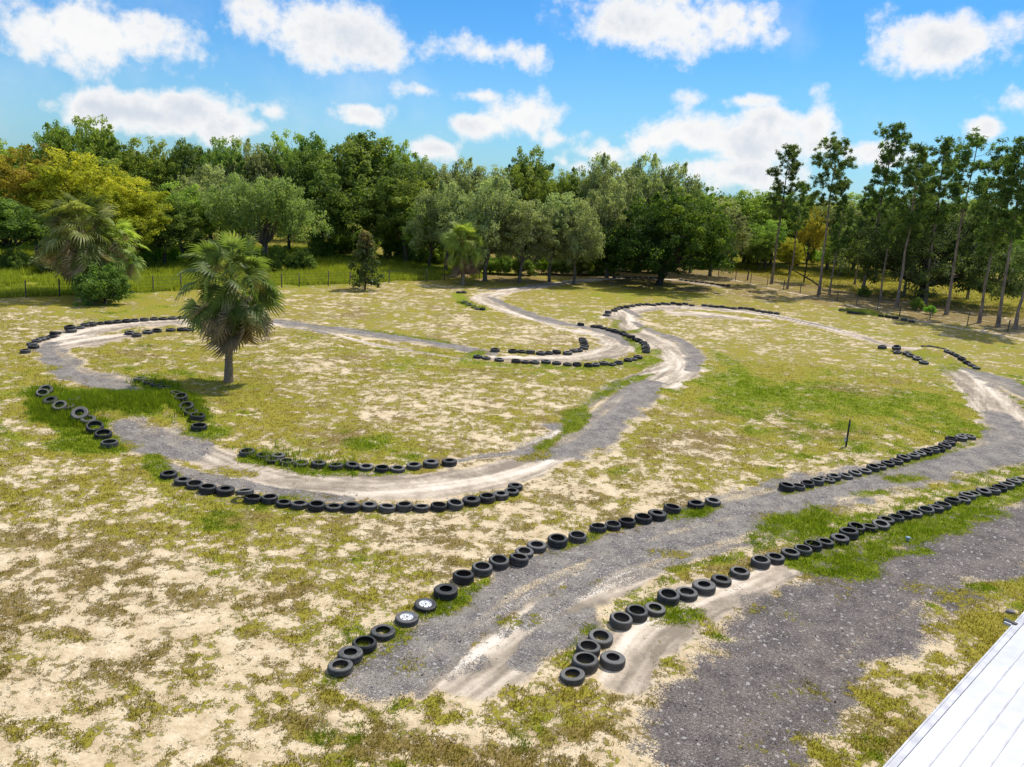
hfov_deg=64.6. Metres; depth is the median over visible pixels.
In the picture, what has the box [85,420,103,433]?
tyre
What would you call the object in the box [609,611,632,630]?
tyre
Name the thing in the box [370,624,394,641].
tyre
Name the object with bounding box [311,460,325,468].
tyre
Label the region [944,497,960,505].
tyre
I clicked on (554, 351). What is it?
tyre
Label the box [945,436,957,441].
tyre
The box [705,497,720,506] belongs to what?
tyre
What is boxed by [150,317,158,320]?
tyre
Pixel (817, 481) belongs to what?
tyre
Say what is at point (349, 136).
broadleaf tree
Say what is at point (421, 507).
tyre
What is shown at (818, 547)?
tyre
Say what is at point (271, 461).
tyre
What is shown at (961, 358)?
tyre
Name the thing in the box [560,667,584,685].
tyre
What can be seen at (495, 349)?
tyre
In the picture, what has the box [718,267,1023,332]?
wire fence
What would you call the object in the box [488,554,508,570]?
tyre
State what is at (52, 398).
tyre
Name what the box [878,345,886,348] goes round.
tyre
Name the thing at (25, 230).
broadleaf tree
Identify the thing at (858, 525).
tyre
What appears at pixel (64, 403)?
tyre
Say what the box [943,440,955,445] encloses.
tyre
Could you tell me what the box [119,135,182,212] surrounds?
broadleaf tree
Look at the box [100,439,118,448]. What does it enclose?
tyre
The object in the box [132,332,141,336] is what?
tyre
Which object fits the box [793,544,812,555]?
tyre
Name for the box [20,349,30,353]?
tyre
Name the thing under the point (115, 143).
broadleaf tree
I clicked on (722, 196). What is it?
broadleaf tree
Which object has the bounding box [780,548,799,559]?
tyre
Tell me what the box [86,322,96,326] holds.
tyre
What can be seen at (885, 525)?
tyre
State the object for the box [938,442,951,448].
tyre
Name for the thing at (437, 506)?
tyre
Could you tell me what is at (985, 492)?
tyre
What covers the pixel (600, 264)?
bush
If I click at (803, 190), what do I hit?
pine tree
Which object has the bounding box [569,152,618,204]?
broadleaf tree
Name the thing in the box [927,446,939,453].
tyre
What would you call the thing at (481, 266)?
bush
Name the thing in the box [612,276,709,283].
tyres
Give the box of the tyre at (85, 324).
[80,323,89,326]
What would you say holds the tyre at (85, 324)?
on the ground at (540, 312)
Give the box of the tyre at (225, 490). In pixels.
[215,485,234,496]
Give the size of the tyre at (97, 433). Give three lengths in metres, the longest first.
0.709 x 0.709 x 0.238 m
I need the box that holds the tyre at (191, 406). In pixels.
[179,401,193,410]
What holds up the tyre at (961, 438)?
on the ground at (540, 312)
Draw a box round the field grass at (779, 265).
[721,254,1023,318]
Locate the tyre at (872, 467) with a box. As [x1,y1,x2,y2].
[866,463,879,471]
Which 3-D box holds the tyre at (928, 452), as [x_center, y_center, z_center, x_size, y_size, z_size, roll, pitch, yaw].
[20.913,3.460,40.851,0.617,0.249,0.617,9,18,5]
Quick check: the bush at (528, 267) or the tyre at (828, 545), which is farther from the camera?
the bush at (528, 267)
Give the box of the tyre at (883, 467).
[874,463,886,469]
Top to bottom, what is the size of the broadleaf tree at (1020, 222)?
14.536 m
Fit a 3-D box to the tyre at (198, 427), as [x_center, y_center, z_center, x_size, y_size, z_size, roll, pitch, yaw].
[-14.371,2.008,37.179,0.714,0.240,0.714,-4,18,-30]
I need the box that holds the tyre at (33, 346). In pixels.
[28,344,39,348]
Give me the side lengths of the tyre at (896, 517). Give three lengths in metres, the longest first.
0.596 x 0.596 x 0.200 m
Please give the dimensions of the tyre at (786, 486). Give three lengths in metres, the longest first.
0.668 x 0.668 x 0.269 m
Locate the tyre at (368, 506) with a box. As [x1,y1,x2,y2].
[361,501,377,511]
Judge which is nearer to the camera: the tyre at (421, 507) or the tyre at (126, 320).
the tyre at (421, 507)
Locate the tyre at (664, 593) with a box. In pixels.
[657,588,679,605]
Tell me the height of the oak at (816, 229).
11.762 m
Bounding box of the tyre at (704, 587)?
[692,579,715,595]
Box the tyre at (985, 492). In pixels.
[975,487,991,496]
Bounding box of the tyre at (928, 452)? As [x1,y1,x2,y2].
[920,448,933,455]
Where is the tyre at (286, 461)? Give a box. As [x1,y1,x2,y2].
[279,458,293,465]
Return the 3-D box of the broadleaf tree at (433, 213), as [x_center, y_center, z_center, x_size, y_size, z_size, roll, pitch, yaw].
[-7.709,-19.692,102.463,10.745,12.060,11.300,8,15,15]
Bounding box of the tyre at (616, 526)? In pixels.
[605,520,620,530]
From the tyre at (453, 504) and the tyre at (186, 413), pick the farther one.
the tyre at (186, 413)
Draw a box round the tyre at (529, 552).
[515,546,533,558]
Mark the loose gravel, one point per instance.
(728, 632)
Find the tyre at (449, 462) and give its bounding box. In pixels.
[442,458,456,466]
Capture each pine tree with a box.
[763,142,805,283]
[785,178,817,288]
[807,131,857,294]
[827,193,856,294]
[853,184,878,284]
[861,120,914,293]
[877,190,909,302]
[885,141,939,306]
[899,159,942,296]
[914,134,968,303]
[939,126,1010,314]
[965,176,998,299]
[970,154,1021,322]
[978,135,1023,326]
[1011,168,1023,329]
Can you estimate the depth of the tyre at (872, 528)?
30.65 m
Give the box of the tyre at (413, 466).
[406,462,421,470]
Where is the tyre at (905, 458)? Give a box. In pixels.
[896,454,910,461]
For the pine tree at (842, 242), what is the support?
on the ground at (540, 312)
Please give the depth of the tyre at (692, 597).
24.66 m
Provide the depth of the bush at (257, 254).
99.65 m
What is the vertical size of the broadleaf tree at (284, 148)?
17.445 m
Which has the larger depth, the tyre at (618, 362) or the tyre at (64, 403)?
the tyre at (618, 362)
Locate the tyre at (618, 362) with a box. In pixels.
[614,360,622,364]
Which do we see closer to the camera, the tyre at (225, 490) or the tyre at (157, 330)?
the tyre at (225, 490)
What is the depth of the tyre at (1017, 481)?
37.01 m
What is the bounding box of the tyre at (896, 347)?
[892,345,900,350]
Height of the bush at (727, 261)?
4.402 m
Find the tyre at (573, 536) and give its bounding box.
[568,531,586,542]
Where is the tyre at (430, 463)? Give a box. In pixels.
[423,459,438,467]
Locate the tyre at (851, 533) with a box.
[839,527,858,539]
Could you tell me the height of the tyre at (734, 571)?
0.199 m
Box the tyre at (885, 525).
[871,519,890,530]
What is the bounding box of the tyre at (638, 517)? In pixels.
[634,513,651,524]
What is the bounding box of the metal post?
[844,420,850,446]
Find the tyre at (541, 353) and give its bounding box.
[536,351,545,355]
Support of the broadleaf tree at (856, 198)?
on the ground at (540, 312)
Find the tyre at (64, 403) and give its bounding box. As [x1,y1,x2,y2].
[52,400,67,411]
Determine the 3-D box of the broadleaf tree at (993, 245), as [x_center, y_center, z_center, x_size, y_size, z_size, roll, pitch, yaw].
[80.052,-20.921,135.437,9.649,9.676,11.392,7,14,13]
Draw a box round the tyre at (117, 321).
[113,319,121,323]
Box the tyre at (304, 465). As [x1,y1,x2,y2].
[294,459,308,467]
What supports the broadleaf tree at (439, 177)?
on the ground at (540, 312)
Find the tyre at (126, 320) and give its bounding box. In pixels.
[122,319,130,322]
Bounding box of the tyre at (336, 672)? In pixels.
[327,658,352,676]
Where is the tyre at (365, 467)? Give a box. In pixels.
[358,463,373,471]
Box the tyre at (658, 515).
[648,509,666,520]
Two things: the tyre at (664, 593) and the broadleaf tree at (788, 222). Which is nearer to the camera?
the tyre at (664, 593)
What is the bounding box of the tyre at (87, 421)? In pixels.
[80,415,96,424]
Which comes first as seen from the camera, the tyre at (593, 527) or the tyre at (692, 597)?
the tyre at (692, 597)
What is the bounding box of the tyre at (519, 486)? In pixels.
[508,482,522,490]
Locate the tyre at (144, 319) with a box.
[140,318,148,321]
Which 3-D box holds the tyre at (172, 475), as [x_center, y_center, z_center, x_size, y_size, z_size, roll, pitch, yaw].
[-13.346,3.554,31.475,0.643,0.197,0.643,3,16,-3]
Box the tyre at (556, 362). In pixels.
[552,361,560,364]
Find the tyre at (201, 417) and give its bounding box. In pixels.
[189,412,205,420]
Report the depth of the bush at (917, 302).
97.82 m
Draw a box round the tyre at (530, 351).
[526,350,534,353]
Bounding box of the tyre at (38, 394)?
[35,389,49,397]
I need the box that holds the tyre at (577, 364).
[573,362,581,366]
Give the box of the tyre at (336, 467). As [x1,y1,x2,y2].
[328,462,343,469]
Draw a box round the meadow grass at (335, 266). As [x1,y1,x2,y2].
[0,240,482,297]
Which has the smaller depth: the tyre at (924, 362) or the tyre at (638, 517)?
the tyre at (638, 517)
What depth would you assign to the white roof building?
12.73 m
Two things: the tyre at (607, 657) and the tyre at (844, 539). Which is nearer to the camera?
the tyre at (607, 657)
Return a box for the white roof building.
[883,612,1023,766]
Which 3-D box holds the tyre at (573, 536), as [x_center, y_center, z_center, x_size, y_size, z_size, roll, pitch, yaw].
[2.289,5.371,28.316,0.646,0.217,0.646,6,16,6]
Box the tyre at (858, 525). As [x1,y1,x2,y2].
[847,521,865,533]
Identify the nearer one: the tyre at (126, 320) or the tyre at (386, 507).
the tyre at (386, 507)
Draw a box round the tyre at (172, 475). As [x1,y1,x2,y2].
[160,470,177,479]
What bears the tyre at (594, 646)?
on the ground at (540, 312)
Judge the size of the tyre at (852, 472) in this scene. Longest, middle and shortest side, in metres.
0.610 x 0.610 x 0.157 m
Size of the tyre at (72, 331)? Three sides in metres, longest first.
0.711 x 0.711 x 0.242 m
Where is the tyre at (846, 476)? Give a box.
[838,472,852,479]
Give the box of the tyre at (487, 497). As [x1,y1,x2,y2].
[479,492,495,503]
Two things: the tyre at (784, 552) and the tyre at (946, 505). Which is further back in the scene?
the tyre at (946, 505)
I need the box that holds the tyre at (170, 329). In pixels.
[166,328,175,331]
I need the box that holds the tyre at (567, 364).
[563,362,571,365]
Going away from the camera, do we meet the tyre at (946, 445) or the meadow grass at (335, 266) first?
the tyre at (946, 445)
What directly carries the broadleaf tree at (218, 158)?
on the ground at (540, 312)
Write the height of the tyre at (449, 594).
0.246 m
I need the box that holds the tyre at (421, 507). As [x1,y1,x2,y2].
[413,504,429,511]
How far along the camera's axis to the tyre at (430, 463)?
34.34 m
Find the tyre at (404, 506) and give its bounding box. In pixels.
[396,501,412,511]
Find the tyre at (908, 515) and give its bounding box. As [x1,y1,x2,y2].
[896,510,912,519]
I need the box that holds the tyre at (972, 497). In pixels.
[958,491,976,500]
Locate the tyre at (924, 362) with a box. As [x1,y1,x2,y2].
[919,360,928,364]
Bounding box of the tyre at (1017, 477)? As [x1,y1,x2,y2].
[1013,476,1023,482]
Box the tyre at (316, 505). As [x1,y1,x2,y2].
[307,500,325,511]
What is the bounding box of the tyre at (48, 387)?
[38,384,52,394]
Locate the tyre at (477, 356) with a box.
[473,355,481,358]
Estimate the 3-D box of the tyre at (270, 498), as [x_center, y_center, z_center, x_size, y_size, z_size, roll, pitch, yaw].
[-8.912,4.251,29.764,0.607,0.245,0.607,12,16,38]
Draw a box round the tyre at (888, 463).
[881,460,894,466]
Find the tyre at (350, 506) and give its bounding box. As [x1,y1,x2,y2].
[342,501,360,512]
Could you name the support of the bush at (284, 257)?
on the ground at (540, 312)
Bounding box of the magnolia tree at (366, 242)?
[346,230,384,289]
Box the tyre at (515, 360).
[511,359,520,362]
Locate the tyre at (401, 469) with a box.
[390,465,405,472]
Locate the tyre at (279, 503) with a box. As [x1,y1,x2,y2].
[275,499,291,507]
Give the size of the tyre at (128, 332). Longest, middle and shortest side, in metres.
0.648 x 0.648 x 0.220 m
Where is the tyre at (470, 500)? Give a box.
[462,495,480,506]
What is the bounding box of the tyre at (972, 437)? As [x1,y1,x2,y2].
[963,434,976,439]
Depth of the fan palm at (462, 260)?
92.15 m
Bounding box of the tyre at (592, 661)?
[572,651,598,673]
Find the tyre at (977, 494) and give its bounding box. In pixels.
[967,490,981,497]
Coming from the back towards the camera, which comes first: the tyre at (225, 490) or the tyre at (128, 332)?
the tyre at (128, 332)
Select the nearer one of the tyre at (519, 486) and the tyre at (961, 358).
the tyre at (519, 486)
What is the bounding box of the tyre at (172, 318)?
[168,316,176,319]
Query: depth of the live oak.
105.14 m
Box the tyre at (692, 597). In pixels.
[676,586,697,601]
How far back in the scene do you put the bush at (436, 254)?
113.52 m
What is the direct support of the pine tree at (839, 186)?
on the ground at (540, 312)
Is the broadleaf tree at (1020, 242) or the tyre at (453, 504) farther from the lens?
the broadleaf tree at (1020, 242)
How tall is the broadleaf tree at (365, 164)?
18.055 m
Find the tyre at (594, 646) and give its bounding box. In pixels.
[576,639,600,656]
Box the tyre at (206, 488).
[198,483,216,494]
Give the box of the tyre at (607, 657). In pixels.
[599,650,625,670]
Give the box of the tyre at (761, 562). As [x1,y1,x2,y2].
[750,555,770,569]
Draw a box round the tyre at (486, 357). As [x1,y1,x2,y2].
[482,356,490,359]
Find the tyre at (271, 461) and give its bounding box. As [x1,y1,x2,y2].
[265,456,279,463]
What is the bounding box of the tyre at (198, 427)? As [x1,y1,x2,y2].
[191,422,206,431]
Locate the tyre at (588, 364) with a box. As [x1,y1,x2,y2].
[584,363,592,366]
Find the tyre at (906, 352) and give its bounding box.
[902,351,911,354]
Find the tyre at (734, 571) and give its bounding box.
[729,566,749,579]
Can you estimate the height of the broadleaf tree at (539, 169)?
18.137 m
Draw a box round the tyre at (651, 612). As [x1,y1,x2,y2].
[644,602,665,616]
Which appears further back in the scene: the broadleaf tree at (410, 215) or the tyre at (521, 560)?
the broadleaf tree at (410, 215)
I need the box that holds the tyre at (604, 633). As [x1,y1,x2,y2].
[588,628,612,647]
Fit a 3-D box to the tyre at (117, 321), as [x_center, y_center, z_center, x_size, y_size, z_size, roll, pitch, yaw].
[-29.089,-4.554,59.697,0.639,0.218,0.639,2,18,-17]
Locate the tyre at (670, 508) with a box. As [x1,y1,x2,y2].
[663,503,680,513]
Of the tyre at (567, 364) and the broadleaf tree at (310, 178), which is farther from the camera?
the broadleaf tree at (310, 178)
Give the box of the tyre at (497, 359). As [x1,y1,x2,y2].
[494,357,503,361]
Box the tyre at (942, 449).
[933,445,945,452]
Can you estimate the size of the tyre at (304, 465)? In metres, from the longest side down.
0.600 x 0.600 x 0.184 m
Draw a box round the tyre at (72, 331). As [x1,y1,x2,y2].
[65,328,76,332]
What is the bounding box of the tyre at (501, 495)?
[493,490,508,500]
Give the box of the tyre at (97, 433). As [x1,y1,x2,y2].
[94,429,111,439]
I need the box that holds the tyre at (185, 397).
[174,392,187,402]
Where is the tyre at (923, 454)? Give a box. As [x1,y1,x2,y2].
[913,450,926,456]
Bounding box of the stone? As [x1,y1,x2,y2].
[1005,609,1014,613]
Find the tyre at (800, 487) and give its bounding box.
[792,483,805,490]
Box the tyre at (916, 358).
[912,356,922,360]
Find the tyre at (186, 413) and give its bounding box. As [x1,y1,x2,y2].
[182,408,197,415]
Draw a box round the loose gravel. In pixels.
[92,384,1023,766]
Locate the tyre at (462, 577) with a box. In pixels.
[452,569,473,584]
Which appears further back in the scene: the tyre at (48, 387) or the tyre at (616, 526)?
the tyre at (48, 387)
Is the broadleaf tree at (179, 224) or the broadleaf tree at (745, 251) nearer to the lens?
the broadleaf tree at (179, 224)
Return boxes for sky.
[0,0,1023,209]
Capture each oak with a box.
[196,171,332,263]
[591,183,738,285]
[746,230,777,270]
[776,238,806,272]
[792,206,829,281]
[829,199,1023,300]
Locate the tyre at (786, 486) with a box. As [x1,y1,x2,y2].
[778,481,794,491]
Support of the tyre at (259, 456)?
on the ground at (540, 312)
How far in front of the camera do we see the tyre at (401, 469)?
33.57 m
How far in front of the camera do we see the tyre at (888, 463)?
38.51 m
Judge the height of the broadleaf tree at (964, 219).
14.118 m
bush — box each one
[0,247,30,269]
[27,254,54,272]
[70,261,133,305]
[118,240,139,260]
[137,241,167,261]
[166,247,182,261]
[183,236,214,260]
[243,240,261,257]
[260,244,298,269]
[290,248,317,269]
[307,235,333,256]
[326,234,355,252]
[349,229,380,252]
[379,231,409,257]
[401,244,429,262]
[426,240,451,264]
[474,256,493,271]
[487,253,513,273]
[511,254,537,275]
[531,257,548,273]
[545,251,572,274]
[572,256,596,275]
[591,254,619,275]
[616,258,637,272]
[638,256,657,273]
[668,254,693,272]
[689,256,714,269]
[713,250,730,266]
[745,253,773,263]
[776,254,795,263]
[802,246,821,264]
[855,285,872,297]
[909,297,926,309]
[923,305,936,314]
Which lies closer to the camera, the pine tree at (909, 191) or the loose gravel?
the loose gravel
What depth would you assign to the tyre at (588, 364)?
55.45 m
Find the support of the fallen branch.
on the ground at (540, 312)
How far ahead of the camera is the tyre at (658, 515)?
30.43 m
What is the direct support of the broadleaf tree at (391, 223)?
on the ground at (540, 312)
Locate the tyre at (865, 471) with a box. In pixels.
[858,468,871,474]
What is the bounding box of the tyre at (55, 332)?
[49,331,60,334]
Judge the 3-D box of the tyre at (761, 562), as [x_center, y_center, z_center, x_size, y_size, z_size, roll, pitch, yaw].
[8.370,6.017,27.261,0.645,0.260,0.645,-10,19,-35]
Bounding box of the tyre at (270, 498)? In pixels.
[261,493,277,504]
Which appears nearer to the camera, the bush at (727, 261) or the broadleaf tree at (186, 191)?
the broadleaf tree at (186, 191)
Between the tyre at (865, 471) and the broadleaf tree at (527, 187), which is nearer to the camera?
the tyre at (865, 471)
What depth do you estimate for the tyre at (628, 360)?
58.02 m
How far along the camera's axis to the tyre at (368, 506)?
29.57 m
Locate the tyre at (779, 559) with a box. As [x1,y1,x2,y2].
[765,552,784,564]
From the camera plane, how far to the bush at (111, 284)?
65.94 m
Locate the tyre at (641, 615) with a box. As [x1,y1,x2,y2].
[625,604,647,622]
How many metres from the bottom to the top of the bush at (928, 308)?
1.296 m
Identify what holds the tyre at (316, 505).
on the ground at (540, 312)
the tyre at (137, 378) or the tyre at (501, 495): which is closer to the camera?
the tyre at (501, 495)
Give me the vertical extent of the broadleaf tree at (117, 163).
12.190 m
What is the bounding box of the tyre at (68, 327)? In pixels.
[64,325,74,329]
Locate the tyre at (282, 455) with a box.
[271,452,284,458]
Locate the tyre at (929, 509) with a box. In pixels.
[917,505,934,515]
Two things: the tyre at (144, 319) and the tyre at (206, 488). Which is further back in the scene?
the tyre at (144, 319)
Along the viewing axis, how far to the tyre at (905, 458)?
39.49 m
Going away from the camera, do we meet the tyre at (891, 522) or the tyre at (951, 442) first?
the tyre at (891, 522)
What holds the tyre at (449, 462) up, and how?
on the ground at (540, 312)
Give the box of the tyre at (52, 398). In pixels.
[43,396,57,404]
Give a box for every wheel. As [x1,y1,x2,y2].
[395,611,418,626]
[414,598,436,612]
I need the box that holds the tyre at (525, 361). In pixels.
[521,360,529,363]
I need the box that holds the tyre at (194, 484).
[186,479,202,489]
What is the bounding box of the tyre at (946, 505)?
[934,501,951,510]
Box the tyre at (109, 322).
[104,320,113,323]
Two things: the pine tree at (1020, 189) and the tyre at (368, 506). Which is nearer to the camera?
the tyre at (368, 506)
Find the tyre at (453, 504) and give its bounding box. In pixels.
[447,498,463,510]
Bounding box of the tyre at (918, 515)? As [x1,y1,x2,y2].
[907,509,922,517]
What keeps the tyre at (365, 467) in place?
on the ground at (540, 312)
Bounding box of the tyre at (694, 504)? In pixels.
[687,499,704,509]
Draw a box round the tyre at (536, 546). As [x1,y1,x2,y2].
[527,540,546,552]
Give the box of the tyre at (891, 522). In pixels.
[877,515,894,524]
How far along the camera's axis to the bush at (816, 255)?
158.13 m
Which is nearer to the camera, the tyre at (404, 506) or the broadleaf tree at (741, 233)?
the tyre at (404, 506)
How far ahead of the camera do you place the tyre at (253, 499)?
29.53 m
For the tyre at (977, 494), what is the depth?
35.43 m
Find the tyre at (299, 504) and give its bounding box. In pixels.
[290,500,307,509]
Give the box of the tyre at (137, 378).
[133,377,146,381]
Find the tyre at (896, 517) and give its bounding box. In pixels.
[888,513,904,522]
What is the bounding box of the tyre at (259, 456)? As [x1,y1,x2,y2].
[256,452,267,459]
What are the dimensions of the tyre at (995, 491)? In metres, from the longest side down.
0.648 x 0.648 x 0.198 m
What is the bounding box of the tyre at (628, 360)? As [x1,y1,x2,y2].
[624,358,632,361]
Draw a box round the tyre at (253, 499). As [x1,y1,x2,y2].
[244,494,260,503]
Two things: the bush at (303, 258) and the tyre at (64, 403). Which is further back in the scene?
the bush at (303, 258)
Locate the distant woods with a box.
[2,145,1014,262]
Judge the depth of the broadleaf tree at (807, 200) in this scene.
148.45 m
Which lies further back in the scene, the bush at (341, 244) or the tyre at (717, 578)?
the bush at (341, 244)
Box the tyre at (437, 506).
[430,501,446,511]
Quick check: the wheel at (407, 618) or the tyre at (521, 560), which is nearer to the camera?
the wheel at (407, 618)
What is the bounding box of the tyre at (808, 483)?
[800,479,814,487]
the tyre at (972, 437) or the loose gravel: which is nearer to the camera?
the loose gravel
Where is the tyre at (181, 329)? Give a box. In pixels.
[177,327,186,331]
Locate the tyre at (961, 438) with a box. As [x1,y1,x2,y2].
[954,435,967,441]
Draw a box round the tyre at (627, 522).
[618,517,635,527]
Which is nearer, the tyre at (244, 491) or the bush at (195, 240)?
the tyre at (244, 491)
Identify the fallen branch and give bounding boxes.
[792,269,821,287]
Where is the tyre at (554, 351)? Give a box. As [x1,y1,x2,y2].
[552,349,560,353]
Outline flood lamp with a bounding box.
[1003,618,1017,625]
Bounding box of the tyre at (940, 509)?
[928,504,943,512]
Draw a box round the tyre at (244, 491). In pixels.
[235,488,253,495]
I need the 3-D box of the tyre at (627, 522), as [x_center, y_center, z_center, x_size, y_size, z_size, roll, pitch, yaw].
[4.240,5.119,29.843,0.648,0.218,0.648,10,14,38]
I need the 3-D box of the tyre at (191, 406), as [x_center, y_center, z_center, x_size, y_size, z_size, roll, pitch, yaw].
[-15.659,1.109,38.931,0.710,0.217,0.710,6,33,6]
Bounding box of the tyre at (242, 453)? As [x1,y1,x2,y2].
[239,448,254,456]
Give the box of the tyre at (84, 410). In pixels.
[70,406,88,420]
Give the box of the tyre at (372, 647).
[352,635,376,653]
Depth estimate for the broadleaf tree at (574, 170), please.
119.70 m
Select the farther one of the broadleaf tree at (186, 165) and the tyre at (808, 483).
the broadleaf tree at (186, 165)
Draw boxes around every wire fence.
[1,269,479,297]
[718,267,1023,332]
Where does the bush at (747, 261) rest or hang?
on the ground at (540, 312)
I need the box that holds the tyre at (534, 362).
[530,360,539,363]
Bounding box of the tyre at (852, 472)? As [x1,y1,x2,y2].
[848,469,861,476]
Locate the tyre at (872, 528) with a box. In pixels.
[862,523,877,532]
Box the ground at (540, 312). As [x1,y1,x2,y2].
[0,150,1023,766]
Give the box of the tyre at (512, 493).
[504,487,518,496]
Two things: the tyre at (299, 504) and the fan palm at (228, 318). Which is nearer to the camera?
the tyre at (299, 504)
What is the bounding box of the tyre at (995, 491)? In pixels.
[985,487,1000,494]
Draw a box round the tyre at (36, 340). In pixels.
[31,339,41,342]
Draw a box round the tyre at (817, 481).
[810,477,823,485]
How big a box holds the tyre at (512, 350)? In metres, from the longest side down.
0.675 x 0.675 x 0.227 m
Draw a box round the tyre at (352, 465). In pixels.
[344,461,359,470]
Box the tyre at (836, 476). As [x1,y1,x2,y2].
[826,473,840,480]
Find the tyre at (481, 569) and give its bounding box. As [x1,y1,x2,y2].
[471,561,492,576]
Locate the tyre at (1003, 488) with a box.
[992,484,1007,492]
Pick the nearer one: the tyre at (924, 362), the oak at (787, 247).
the tyre at (924, 362)
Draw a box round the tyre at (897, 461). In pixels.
[890,458,903,464]
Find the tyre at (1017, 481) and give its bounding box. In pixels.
[1006,478,1021,485]
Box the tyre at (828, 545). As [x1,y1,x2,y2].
[816,538,834,548]
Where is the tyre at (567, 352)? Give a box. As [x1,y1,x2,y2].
[563,351,571,354]
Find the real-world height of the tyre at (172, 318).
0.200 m
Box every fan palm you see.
[32,191,128,285]
[87,216,149,284]
[171,230,285,382]
[438,219,488,284]
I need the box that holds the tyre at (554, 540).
[547,533,567,548]
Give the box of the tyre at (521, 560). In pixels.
[509,553,528,566]
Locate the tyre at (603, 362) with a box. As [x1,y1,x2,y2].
[599,361,607,364]
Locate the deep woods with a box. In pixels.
[20,207,765,263]
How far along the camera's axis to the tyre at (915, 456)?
39.84 m
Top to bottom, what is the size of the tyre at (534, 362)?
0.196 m
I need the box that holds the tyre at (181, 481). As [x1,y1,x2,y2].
[174,476,191,485]
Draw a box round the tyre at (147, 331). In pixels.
[142,330,152,333]
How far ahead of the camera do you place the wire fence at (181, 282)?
82.11 m
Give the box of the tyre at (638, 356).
[633,355,642,358]
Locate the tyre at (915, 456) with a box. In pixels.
[906,453,920,459]
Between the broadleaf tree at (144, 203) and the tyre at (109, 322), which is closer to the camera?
the tyre at (109, 322)
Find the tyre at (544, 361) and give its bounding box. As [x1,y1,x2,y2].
[541,359,550,363]
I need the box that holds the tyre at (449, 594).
[433,583,457,600]
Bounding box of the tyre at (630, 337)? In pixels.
[626,335,634,338]
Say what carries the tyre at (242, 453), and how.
on the ground at (540, 312)
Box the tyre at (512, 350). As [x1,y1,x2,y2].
[508,349,516,352]
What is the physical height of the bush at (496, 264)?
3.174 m
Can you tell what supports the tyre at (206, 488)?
on the ground at (540, 312)
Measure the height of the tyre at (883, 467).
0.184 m
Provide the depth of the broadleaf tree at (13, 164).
97.83 m
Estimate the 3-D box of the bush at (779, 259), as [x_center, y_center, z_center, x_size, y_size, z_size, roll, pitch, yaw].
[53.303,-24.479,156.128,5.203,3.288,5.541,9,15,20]
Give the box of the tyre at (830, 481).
[822,477,834,483]
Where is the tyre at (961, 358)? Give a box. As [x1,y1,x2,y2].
[957,356,965,360]
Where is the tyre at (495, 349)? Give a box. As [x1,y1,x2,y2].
[491,348,499,351]
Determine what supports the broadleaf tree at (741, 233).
on the ground at (540, 312)
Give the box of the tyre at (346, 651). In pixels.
[337,645,362,664]
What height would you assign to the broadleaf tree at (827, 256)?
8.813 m
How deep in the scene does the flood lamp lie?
15.92 m
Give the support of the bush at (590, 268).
on the ground at (540, 312)
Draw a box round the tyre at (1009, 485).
[999,481,1014,489]
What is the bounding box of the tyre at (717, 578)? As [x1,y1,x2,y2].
[711,574,731,586]
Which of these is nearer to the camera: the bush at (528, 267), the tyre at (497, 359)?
the tyre at (497, 359)
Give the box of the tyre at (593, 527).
[589,523,606,532]
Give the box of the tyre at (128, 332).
[124,330,134,334]
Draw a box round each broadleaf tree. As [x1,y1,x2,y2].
[0,138,34,212]
[0,143,70,254]
[0,145,42,243]
[0,197,71,250]
[9,147,136,233]
[14,119,85,217]
[41,114,129,236]
[68,153,158,239]
[68,176,173,255]
[83,125,158,244]
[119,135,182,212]
[119,197,206,264]
[137,136,203,244]
[149,181,222,258]
[168,145,222,227]
[170,161,260,239]
[188,135,250,239]
[214,136,267,240]
[238,142,287,235]
[254,129,315,249]
[275,131,338,243]
[280,145,369,258]
[289,130,437,252]
[328,133,360,252]
[364,178,437,262]
[373,136,419,255]
[396,152,438,195]
[399,198,444,265]
[402,179,481,270]
[410,160,462,195]
[433,155,487,196]
[439,175,536,280]
[460,164,521,201]
[487,197,562,282]
[494,162,539,257]
[501,144,554,243]
[522,191,582,281]
[525,168,578,235]
[546,197,605,283]
[548,165,590,211]
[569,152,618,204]
[577,174,646,277]
[589,160,647,204]
[612,151,675,245]
[648,160,706,273]
[688,183,717,272]
[689,198,752,275]
[705,192,756,243]
[723,213,763,267]
[725,189,773,262]
[745,196,808,265]
[747,219,793,268]
[784,193,835,265]
[798,197,867,269]
[819,226,864,275]
[831,191,876,268]
[865,197,931,273]
[922,199,981,275]
[966,199,1010,239]
[966,235,1023,270]
[981,217,1023,280]
[993,235,1023,282]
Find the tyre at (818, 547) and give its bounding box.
[803,539,822,551]
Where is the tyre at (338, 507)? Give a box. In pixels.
[325,503,341,511]
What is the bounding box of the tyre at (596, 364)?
[592,362,599,366]
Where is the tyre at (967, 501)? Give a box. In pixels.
[956,496,970,504]
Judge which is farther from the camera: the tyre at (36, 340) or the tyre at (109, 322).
the tyre at (109, 322)
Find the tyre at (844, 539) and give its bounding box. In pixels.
[829,533,849,545]
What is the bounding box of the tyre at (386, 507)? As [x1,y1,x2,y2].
[378,503,395,512]
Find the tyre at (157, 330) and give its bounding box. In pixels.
[152,328,161,332]
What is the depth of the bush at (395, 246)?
117.02 m
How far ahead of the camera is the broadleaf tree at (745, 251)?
135.07 m
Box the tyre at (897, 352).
[893,350,901,353]
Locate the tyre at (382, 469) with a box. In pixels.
[374,464,388,472]
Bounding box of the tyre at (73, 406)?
[63,403,74,411]
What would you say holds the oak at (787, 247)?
on the ground at (540, 312)

